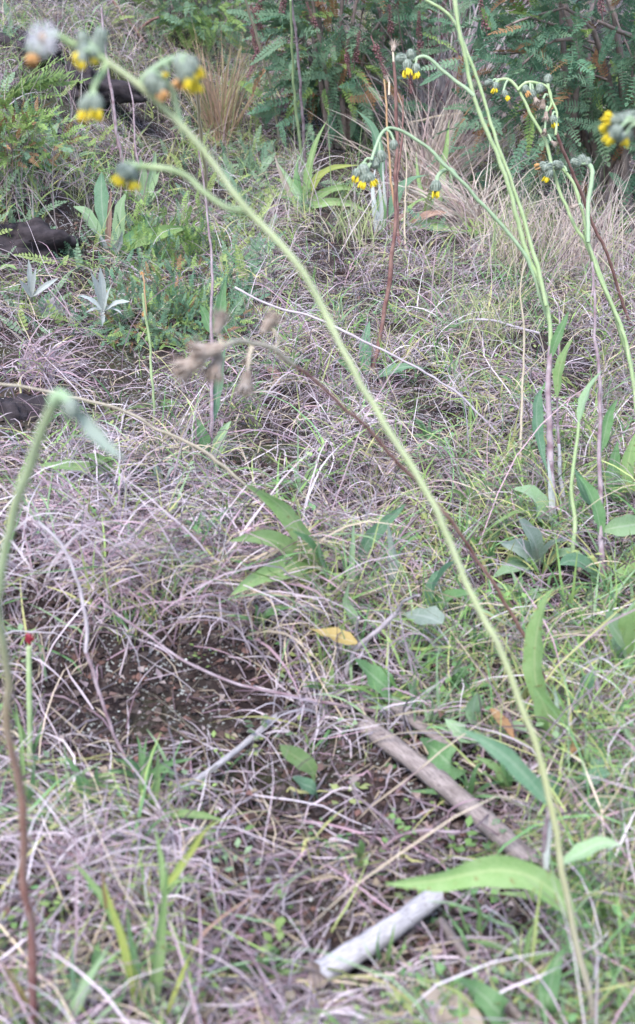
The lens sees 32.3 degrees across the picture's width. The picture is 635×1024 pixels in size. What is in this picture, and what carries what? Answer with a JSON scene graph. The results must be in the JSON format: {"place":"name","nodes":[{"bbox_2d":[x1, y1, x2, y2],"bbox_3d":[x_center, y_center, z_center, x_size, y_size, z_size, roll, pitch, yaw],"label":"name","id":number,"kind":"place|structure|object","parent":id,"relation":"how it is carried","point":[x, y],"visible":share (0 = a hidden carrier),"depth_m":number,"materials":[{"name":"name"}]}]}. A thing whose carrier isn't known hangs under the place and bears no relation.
{"place":"outdoors","nodes":[
{"label":"outdoors","id":0,"kind":"place"},
{"bbox_2d":[0,0,634,1023],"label":"ground","id":1,"kind":"structure","parent":0,"point":[130,668],"depth_m":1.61,"materials":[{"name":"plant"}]},
{"bbox_2d":[11,633,42,780],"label":"red bud stalk","id":2,"kind":"object","parent":1,"relation":"on","point":[29,639],"visible":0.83,"depth_m":0.99,"materials":[{"name":"green plant"}]},
{"bbox_2d":[0,393,61,423],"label":"soil clod","id":3,"kind":"object","parent":1,"relation":"on","point":[21,410],"visible":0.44,"depth_m":1.74,"materials":[{"name":"soil"}]},
{"bbox_2d":[0,31,64,65],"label":"soil clod","id":4,"kind":"object","parent":1,"relation":"on","point":[7,40],"visible":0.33,"depth_m":3.25,"materials":[{"name":"soil"}]},
{"bbox_2d":[8,699,58,808],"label":"grass tuft","id":5,"kind":"object","parent":1,"relation":"on","point":[22,760],"visible":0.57,"depth_m":0.96,"materials":[{"name":"green plant"}]},
{"bbox_2d":[19,259,57,303],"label":"woolly plant","id":6,"kind":"object","parent":1,"relation":"on","point":[29,288],"visible":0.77,"depth_m":2.08,"materials":[{"name":"grey plant"}]},
{"bbox_2d":[0,217,80,264],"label":"boulder","id":7,"kind":"object","parent":1,"relation":"on","point":[41,230],"visible":0.52,"depth_m":2.36,"materials":[{"name":"stone"}]},
{"bbox_2d":[0,55,89,100],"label":"fern","id":8,"kind":"object","parent":1,"relation":"on","point":[43,81],"visible":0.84,"depth_m":2.71,"materials":[{"name":"green plant"}]},
{"bbox_2d":[0,89,96,182],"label":"creeping shrub","id":9,"kind":"object","parent":1,"relation":"on","point":[31,124],"visible":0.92,"depth_m":2.40,"materials":[{"name":"green plant"}]},
{"bbox_2d":[0,310,109,408],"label":"grass tussock","id":10,"kind":"object","parent":1,"relation":"on","point":[28,365],"depth_m":1.88,"materials":[{"name":"plant"}]},
{"bbox_2d":[0,389,124,1023],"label":"flowering plant","id":11,"kind":"object","parent":1,"relation":"on","point":[92,430],"visible":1,"depth_m":0.57,"materials":[{"name":"green plant"}]},
{"bbox_2d":[0,931,126,1023],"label":"grass tuft","id":12,"kind":"object","parent":1,"relation":"on","point":[71,994],"visible":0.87,"depth_m":0.74,"materials":[{"name":"green plant"}]},
{"bbox_2d":[40,453,118,475],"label":"leafy plant","id":13,"kind":"object","parent":1,"relation":"on","point":[65,466],"visible":0.65,"depth_m":1.43,"materials":[{"name":"green plant"}]},
{"bbox_2d":[0,458,160,643],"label":"grass tussock","id":14,"kind":"object","parent":1,"relation":"on","point":[59,536],"depth_m":1.20,"materials":[{"name":"plant"}]},
{"bbox_2d":[39,760,124,798],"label":"weed","id":15,"kind":"object","parent":1,"relation":"on","point":[89,781],"visible":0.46,"depth_m":0.99,"materials":[{"name":"green plant"}]},
{"bbox_2d":[37,521,128,768],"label":"dead stem","id":16,"kind":"object","parent":1,"relation":"on","point":[60,543],"visible":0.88,"depth_m":0.98,"materials":[{"name":"plant"}]},
{"bbox_2d":[37,942,129,979],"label":"weed","id":17,"kind":"object","parent":1,"relation":"on","point":[95,956],"visible":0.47,"depth_m":0.80,"materials":[{"name":"green plant"}]},
{"bbox_2d":[44,61,147,104],"bbox_3d":[-0.748,-1.278,3.290,0.485,0.140,0.224,0,22,0],"label":"boulder","id":18,"kind":"object","parent":1,"relation":"on","point":[121,92],"visible":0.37,"depth_m":3.24,"materials":[{"name":"stone"}]},
{"bbox_2d":[0,778,203,961],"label":"grass tussock","id":19,"kind":"object","parent":1,"relation":"on","point":[84,856],"depth_m":0.89,"materials":[{"name":"plant"}]},
{"bbox_2d":[78,268,129,325],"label":"woolly plant","id":20,"kind":"object","parent":1,"relation":"on","point":[101,292],"visible":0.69,"depth_m":2.00,"materials":[{"name":"grey plant"}]},
{"bbox_2d":[22,423,191,532],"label":"grass tussock","id":21,"kind":"object","parent":1,"relation":"on","point":[128,477],"depth_m":1.33,"materials":[{"name":"plant"}]},
{"bbox_2d":[23,487,215,678],"bbox_3d":[-0.217,0.065,1.204,0.232,0.161,0.259,0,22,0],"label":"grass tussock","id":22,"kind":"object","parent":1,"relation":"on","point":[111,557],"depth_m":1.18,"materials":[{"name":"plant"}]},
{"bbox_2d":[73,172,187,255],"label":"leafy plant","id":23,"kind":"object","parent":1,"relation":"on","point":[102,205],"visible":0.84,"depth_m":2.46,"materials":[{"name":"green plant"}]},
{"bbox_2d":[100,7,161,205],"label":"leafy plant","id":24,"kind":"object","parent":1,"relation":"on","point":[150,182],"visible":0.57,"depth_m":2.82,"materials":[{"name":"green plant"}]},
{"bbox_2d":[0,383,271,510],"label":"dead stem","id":25,"kind":"object","parent":1,"relation":"on","point":[217,462],"visible":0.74,"depth_m":1.18,"materials":[{"name":"plant"}]},
{"bbox_2d":[64,748,224,820],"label":"grass tuft","id":26,"kind":"object","parent":1,"relation":"on","point":[81,781],"visible":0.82,"depth_m":0.97,"materials":[{"name":"green plant"}]},
{"bbox_2d":[139,272,155,425],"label":"green stalk","id":27,"kind":"object","parent":1,"relation":"on","point":[144,318],"visible":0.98,"depth_m":1.70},
{"bbox_2d":[106,735,193,784],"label":"weed","id":28,"kind":"object","parent":1,"relation":"on","point":[143,759],"visible":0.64,"depth_m":1.02,"materials":[{"name":"green plant"}]},
{"bbox_2d":[9,735,315,940],"bbox_3d":[-0.132,0.253,0.941,0.212,0.128,0.274,11,24,25],"label":"grass tussock","id":29,"kind":"object","parent":1,"relation":"on","point":[173,839],"depth_m":0.93,"materials":[{"name":"plant"}]},
{"bbox_2d":[59,223,271,352],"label":"creeping shrub","id":30,"kind":"object","parent":1,"relation":"on","point":[184,303],"visible":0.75,"depth_m":2.04,"materials":[{"name":"green plant"}]},
{"bbox_2d":[73,818,261,1022],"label":"grass tuft","id":31,"kind":"object","parent":1,"relation":"on","point":[131,955],"visible":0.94,"depth_m":0.77,"materials":[{"name":"green plant"}]},
{"bbox_2d":[110,185,224,273],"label":"creeping shrub","id":32,"kind":"object","parent":1,"relation":"on","point":[187,236],"visible":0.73,"depth_m":2.44,"materials":[{"name":"green plant"}]},
{"bbox_2d":[132,0,269,68],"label":"feathery shrub","id":33,"kind":"object","parent":1,"relation":"on","point":[201,25],"visible":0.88,"depth_m":3.98,"materials":[{"name":"green plant"}]},
{"bbox_2d":[196,151,230,455],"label":"leafy plant","id":34,"kind":"object","parent":1,"relation":"on","point":[207,321],"visible":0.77,"depth_m":1.55,"materials":[{"name":"green plant"}]},
{"bbox_2d":[152,20,284,147],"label":"grass tussock","id":35,"kind":"object","parent":1,"relation":"on","point":[221,108],"depth_m":3.45,"materials":[{"name":"plant"}]},
{"bbox_2d":[186,712,277,787],"bbox_3d":[-0.081,0.234,1.079,0.009,0.008,0.157,13,25,29],"label":"stick","id":36,"kind":"object","parent":1,"relation":"on","point":[228,756],"visible":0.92,"depth_m":1.07,"materials":[{"name":"white wood"}]},
{"bbox_2d":[104,603,383,713],"bbox_3d":[-0.061,0.159,1.126,0.323,0.132,0.017,2,22,4],"label":"dead stem","id":37,"kind":"object","parent":1,"relation":"on","point":[219,676],"visible":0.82,"depth_m":1.13,"materials":[{"name":"plant"}]},
{"bbox_2d":[135,522,356,714],"bbox_3d":[-0.078,0.091,1.199,0.253,0.165,0.229,0,22,0],"label":"grass tussock","id":38,"kind":"object","parent":1,"relation":"on","point":[269,598],"depth_m":1.18,"materials":[{"name":"plant"}]},
{"bbox_2d":[223,604,295,626],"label":"weed","id":39,"kind":"object","parent":1,"relation":"on","point":[270,612],"visible":0.91,"depth_m":1.18,"materials":[{"name":"green plant"}]},
{"bbox_2d":[230,945,299,977],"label":"weed","id":40,"kind":"object","parent":1,"relation":"on","point":[246,968],"visible":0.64,"depth_m":0.81,"materials":[{"name":"green plant"}]},
{"bbox_2d":[230,483,330,594],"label":"leafy plant","id":41,"kind":"object","parent":1,"relation":"on","point":[285,513],"visible":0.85,"depth_m":1.18,"materials":[{"name":"green plant"}]},
{"bbox_2d":[165,937,407,1023],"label":"grass tussock","id":42,"kind":"object","parent":1,"relation":"on","point":[320,1000],"depth_m":0.79,"materials":[{"name":"plant"}]},
{"bbox_2d":[289,0,305,168],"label":"grass stalk","id":43,"kind":"object","parent":1,"relation":"on","point":[292,17],"depth_m":3.11,"materials":[{"name":"plant"}]},
{"bbox_2d":[280,745,317,798],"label":"seedling","id":44,"kind":"object","parent":1,"relation":"on","point":[296,757],"visible":0.94,"depth_m":1.03,"materials":[{"name":"green plant"}]},
{"bbox_2d":[0,0,630,347],"bbox_3d":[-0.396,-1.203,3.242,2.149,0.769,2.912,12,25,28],"label":"undergrowth","id":45,"kind":"object","parent":1,"relation":"on","point":[249,165],"visible":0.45,"depth_m":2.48,"materials":[{"name":"green plant"}]},
{"bbox_2d":[0,0,634,1023],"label":"dead grass","id":46,"kind":"structure","parent":1,"relation":"on","point":[152,886],"depth_m":1.16,"materials":[{"name":"plant"}]},
{"bbox_2d":[418,986,483,1023],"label":"fallen leaf","id":47,"kind":"object","parent":46,"relation":"on","point":[434,995],"visible":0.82,"depth_m":0.77,"materials":[{"name":"plant"}]},
{"bbox_2d":[0,2,634,1023],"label":"green grass","id":48,"kind":"structure","parent":1,"relation":"on","point":[612,854],"depth_m":1.21,"materials":[{"name":"plant"}]},
{"bbox_2d":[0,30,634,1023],"bbox_3d":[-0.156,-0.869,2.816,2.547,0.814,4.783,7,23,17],"label":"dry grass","id":49,"kind":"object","parent":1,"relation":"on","point":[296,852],"depth_m":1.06,"materials":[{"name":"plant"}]},
{"bbox_2d":[0,95,634,1023],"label":"ground cover","id":50,"kind":"object","parent":1,"relation":"on","point":[564,985],"visible":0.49,"depth_m":0.95,"materials":[{"name":"green plant"}]},
{"bbox_2d":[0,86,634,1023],"bbox_3d":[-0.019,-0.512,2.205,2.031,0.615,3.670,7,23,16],"label":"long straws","id":51,"kind":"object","parent":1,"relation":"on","point":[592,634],"visible":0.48,"depth_m":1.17,"materials":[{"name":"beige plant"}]},
{"bbox_2d":[0,0,634,327],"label":"fine stalks","id":52,"kind":"object","parent":1,"relation":"on","point":[228,156],"visible":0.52,"depth_m":2.57,"materials":[{"name":"beige plant"}]},
{"bbox_2d":[0,97,634,1023],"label":"leaf litter","id":53,"kind":"object","parent":1,"relation":"on","point":[358,811],"visible":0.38,"depth_m":1.02,"materials":[{"name":"brown plant"}]},
{"bbox_2d":[275,121,367,211],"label":"leafy plant","id":54,"kind":"object","parent":1,"relation":"on","point":[320,174],"visible":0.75,"depth_m":2.96,"materials":[{"name":"green plant"}]},
{"bbox_2d":[24,20,620,1023],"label":"flowering plant","id":55,"kind":"object","parent":1,"relation":"on","point":[504,872],"visible":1,"depth_m":0.70,"materials":[{"name":"green plant"}]},
{"bbox_2d":[310,627,356,644],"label":"fallen leaf","id":56,"kind":"object","parent":1,"relation":"on","point":[334,632],"visible":0.99,"depth_m":1.15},
{"bbox_2d":[301,659,380,696],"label":"weed","id":57,"kind":"object","parent":1,"relation":"on","point":[318,684],"visible":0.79,"depth_m":1.15,"materials":[{"name":"green plant"}]},
{"bbox_2d":[243,580,444,767],"bbox_3d":[0.027,0.158,1.149,0.230,0.134,0.219,-5,23,-13],"label":"grass tussock","id":58,"kind":"object","parent":1,"relation":"on","point":[307,690],"depth_m":1.15,"materials":[{"name":"plant"}]},
{"bbox_2d":[220,0,475,157],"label":"feathery shrub","id":59,"kind":"object","parent":1,"relation":"on","point":[319,74],"visible":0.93,"depth_m":3.33,"materials":[{"name":"green plant"}]},
{"bbox_2d":[299,185,405,252],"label":"grass tussock","id":60,"kind":"object","parent":1,"relation":"on","point":[359,232],"depth_m":2.59,"materials":[{"name":"plant"}]},
{"bbox_2d":[164,305,552,701],"bbox_3d":[0.056,0.043,0.925,0.453,0.485,0.077,-19,29,-39],"label":"withered flower","id":61,"kind":"object","parent":1,"relation":"on","point":[201,354],"visible":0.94,"depth_m":0.78,"materials":[{"name":"plant"}]},
{"bbox_2d":[234,286,504,441],"bbox_3d":[0.083,-0.230,1.724,0.455,0.221,0.021,8,23,19],"label":"dead stem","id":62,"kind":"object","parent":1,"relation":"on","point":[374,346],"visible":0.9,"depth_m":1.72,"materials":[{"name":"plant"}]},
{"bbox_2d":[302,891,445,988],"bbox_3d":[0.048,0.322,0.838,0.138,0.027,0.025,-19,28,-38],"label":"stick","id":63,"kind":"object","parent":1,"relation":"on","point":[417,908],"visible":0.92,"depth_m":0.82,"materials":[{"name":"white wood"}]},
{"bbox_2d":[343,504,405,631],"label":"leafy plant","id":64,"kind":"object","parent":1,"relation":"on","point":[390,519],"visible":0.77,"depth_m":1.27,"materials":[{"name":"green plant"}]},
{"bbox_2d":[355,659,394,701],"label":"leafy plant","id":65,"kind":"object","parent":1,"relation":"on","point":[377,677],"visible":0.85,"depth_m":1.12,"materials":[{"name":"green plant"}]},
{"bbox_2d":[337,321,421,378],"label":"leafy plant","id":66,"kind":"object","parent":1,"relation":"on","point":[402,366],"visible":0.56,"depth_m":1.84,"materials":[{"name":"green plant"}]},
{"bbox_2d":[340,594,419,681],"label":"forked twig","id":67,"kind":"object","parent":1,"relation":"on","point":[374,633],"visible":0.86,"depth_m":1.14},
{"bbox_2d":[364,923,405,967],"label":"grass tuft","id":68,"kind":"object","parent":1,"relation":"on","point":[388,954],"visible":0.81,"depth_m":0.81,"materials":[{"name":"green plant"}]},
{"bbox_2d":[371,38,400,373],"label":"dry stalk","id":69,"kind":"object","parent":1,"relation":"on","point":[393,44],"visible":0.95,"depth_m":1.82,"materials":[{"name":"plant"}]},
{"bbox_2d":[397,95,406,254],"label":"dry stalk","id":70,"kind":"object","parent":1,"relation":"on","point":[398,231],"visible":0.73,"depth_m":2.44,"materials":[{"name":"plant"}]},
{"bbox_2d":[348,781,460,855],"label":"forked twig","id":71,"kind":"object","parent":1,"relation":"on","point":[392,840],"visible":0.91,"depth_m":0.95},
{"bbox_2d":[356,110,457,232],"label":"woolly plant","id":72,"kind":"object","parent":1,"relation":"on","point":[383,205],"visible":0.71,"depth_m":2.68,"materials":[{"name":"green plant"}]},
{"bbox_2d":[388,702,453,746],"bbox_3d":[0.103,0.212,1.094,0.016,0.017,0.084,-19,29,-39],"label":"stick","id":73,"kind":"object","parent":1,"relation":"on","point":[419,726],"visible":0.76,"depth_m":1.09,"materials":[{"name":"grey wood"}]},
{"bbox_2d":[307,42,553,200],"bbox_3d":[0.298,-1.107,3.119,0.693,0.445,0.639,0,22,0],"label":"grass tussock","id":74,"kind":"object","parent":1,"relation":"on","point":[424,152],"depth_m":3.10,"materials":[{"name":"plant"}]},
{"bbox_2d":[380,971,482,1016],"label":"weed","id":75,"kind":"object","parent":1,"relation":"on","point":[455,1012],"visible":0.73,"depth_m":0.77,"materials":[{"name":"green plant"}]},
{"bbox_2d":[416,123,452,206],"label":"leafy plant","id":76,"kind":"object","parent":1,"relation":"on","point":[445,151],"visible":0.42,"depth_m":2.88,"materials":[{"name":"green plant"}]},
{"bbox_2d":[402,561,477,624],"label":"leafy plant","id":77,"kind":"object","parent":1,"relation":"on","point":[421,616],"visible":0.89,"depth_m":1.21,"materials":[{"name":"green plant"}]},
{"bbox_2d":[419,738,465,779],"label":"leafy plant","id":78,"kind":"object","parent":1,"relation":"on","point":[442,760],"visible":0.97,"depth_m":1.04,"materials":[{"name":"green plant"}]},
{"bbox_2d":[353,714,540,862],"bbox_3d":[0.115,0.253,1.017,0.026,0.026,0.263,-14,26,-31],"label":"wood piece","id":79,"kind":"object","parent":1,"relation":"on","point":[449,789],"visible":0.96,"depth_m":1.01,"materials":[{"name":"wood"}]},
{"bbox_2d":[416,659,496,697],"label":"weed","id":80,"kind":"object","parent":1,"relation":"on","point":[454,679],"visible":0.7,"depth_m":1.13,"materials":[{"name":"green plant"}]},
{"bbox_2d":[290,0,624,156],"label":"feathery shrub","id":81,"kind":"object","parent":1,"relation":"on","point":[440,83],"depth_m":3.43,"materials":[{"name":"plant"}]},
{"bbox_2d":[419,890,496,981],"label":"grass tuft","id":82,"kind":"object","parent":1,"relation":"on","point":[478,926],"visible":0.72,"depth_m":0.83,"materials":[{"name":"green plant"}]},
{"bbox_2d":[350,0,572,538],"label":"flowering plant","id":83,"kind":"object","parent":1,"relation":"on","point":[362,169],"visible":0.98,"depth_m":1.38,"materials":[{"name":"green plant"}]},
{"bbox_2d":[410,761,515,797],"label":"weed","id":84,"kind":"object","parent":1,"relation":"on","point":[470,785],"visible":0.69,"depth_m":1.02,"materials":[{"name":"green plant"}]},
{"bbox_2d":[372,0,556,73],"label":"feathery shrub","id":85,"kind":"object","parent":1,"relation":"on","point":[469,13],"visible":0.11,"depth_m":3.96,"materials":[{"name":"green plant"}]},
{"bbox_2d":[372,136,592,236],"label":"grass tussock","id":86,"kind":"object","parent":1,"relation":"on","point":[466,201],"depth_m":2.71,"materials":[{"name":"plant"}]},
{"bbox_2d":[435,917,530,1022],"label":"stick","id":87,"kind":"object","parent":1,"relation":"on","point":[514,1012],"visible":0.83,"depth_m":0.82,"materials":[{"name":"brown wood"}]},
{"bbox_2d":[389,275,577,366],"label":"grass tussock","id":88,"kind":"object","parent":1,"relation":"on","point":[488,319],"depth_m":2.00,"materials":[{"name":"plant"}]},
{"bbox_2d":[457,978,509,1023],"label":"leaf","id":89,"kind":"object","parent":1,"relation":"on","point":[486,997],"visible":1,"depth_m":0.75,"materials":[{"name":"green plant"}]},
{"bbox_2d":[445,692,526,742],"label":"leafy plant","id":90,"kind":"object","parent":1,"relation":"on","point":[473,705],"visible":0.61,"depth_m":1.05,"materials":[{"name":"green plant"}]},
{"bbox_2d":[467,757,512,794],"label":"weed","id":91,"kind":"object","parent":1,"relation":"on","point":[503,774],"visible":0.86,"depth_m":1.01,"materials":[{"name":"green plant"}]},
{"bbox_2d":[470,924,555,970],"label":"weed","id":92,"kind":"object","parent":1,"relation":"on","point":[526,949],"visible":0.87,"depth_m":0.81,"materials":[{"name":"green plant"}]},
{"bbox_2d":[485,565,552,602],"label":"weed","id":93,"kind":"object","parent":1,"relation":"on","point":[519,586],"visible":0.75,"depth_m":1.29,"materials":[{"name":"green plant"}]},
{"bbox_2d":[426,157,615,294],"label":"grass tussock","id":94,"kind":"object","parent":1,"relation":"on","point":[512,249],"depth_m":2.39,"materials":[{"name":"plant"}]},
{"bbox_2d":[518,246,527,469],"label":"dry stalk","id":95,"kind":"object","parent":1,"relation":"on","point":[521,413],"visible":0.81,"depth_m":1.55,"materials":[{"name":"plant"}]},
{"bbox_2d":[419,0,634,215],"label":"feathery shrub","id":96,"kind":"object","parent":1,"relation":"on","point":[573,76],"visible":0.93,"depth_m":2.82,"materials":[{"name":"green plant"}]},
{"bbox_2d":[493,516,582,576],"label":"leafy plant","id":97,"kind":"object","parent":1,"relation":"on","point":[533,535],"visible":0.88,"depth_m":1.35,"materials":[{"name":"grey plant"}]},
{"bbox_2d":[522,587,578,767],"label":"leafy plant","id":98,"kind":"object","parent":1,"relation":"on","point":[532,661],"visible":0.67,"depth_m":1.04,"materials":[{"name":"green plant"}]},
{"bbox_2d":[484,73,634,414],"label":"flowering plant","id":99,"kind":"object","parent":1,"relation":"on","point":[550,167],"visible":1,"depth_m":1.60,"materials":[{"name":"plant"}]},
{"bbox_2d":[556,302,567,509],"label":"dry stalk","id":100,"kind":"object","parent":1,"relation":"on","point":[559,453],"visible":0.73,"depth_m":1.48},
{"bbox_2d":[496,152,634,292],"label":"grass tussock","id":101,"kind":"object","parent":1,"relation":"on","point":[572,253],"depth_m":2.41,"materials":[{"name":"plant"}]},
{"bbox_2d":[497,749,634,906],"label":"grass tussock","id":102,"kind":"object","parent":1,"relation":"on","point":[604,819],"depth_m":0.95,"materials":[{"name":"plant"}]},
{"bbox_2d":[539,767,619,811],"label":"leafy plant","id":103,"kind":"object","parent":1,"relation":"on","point":[604,773],"visible":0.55,"depth_m":0.96,"materials":[{"name":"green plant"}]},
{"bbox_2d":[548,107,634,335],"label":"dry stalk","id":104,"kind":"object","parent":1,"relation":"on","point":[598,236],"visible":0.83,"depth_m":1.93,"materials":[{"name":"plant"}]},
{"bbox_2d":[560,262,634,583],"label":"leafy plant","id":105,"kind":"object","parent":1,"relation":"on","point":[617,526],"visible":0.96,"depth_m":1.31,"materials":[{"name":"green plant"}]},
{"bbox_2d":[591,434,634,503],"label":"leafy plant","id":106,"kind":"object","parent":1,"relation":"on","point":[626,458],"visible":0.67,"depth_m":1.46,"materials":[{"name":"green plant"}]},
{"bbox_2d":[599,109,634,148],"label":"flowering plant","id":107,"kind":"object","parent":1,"relation":"on","point":[615,125],"visible":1,"depth_m":0.79,"materials":[{"name":"plant"}]},
{"bbox_2d":[605,601,634,667],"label":"leafy plant","id":108,"kind":"object","parent":1,"relation":"on","point":[622,630],"visible":0.81,"depth_m":1.13,"materials":[{"name":"green plant"}]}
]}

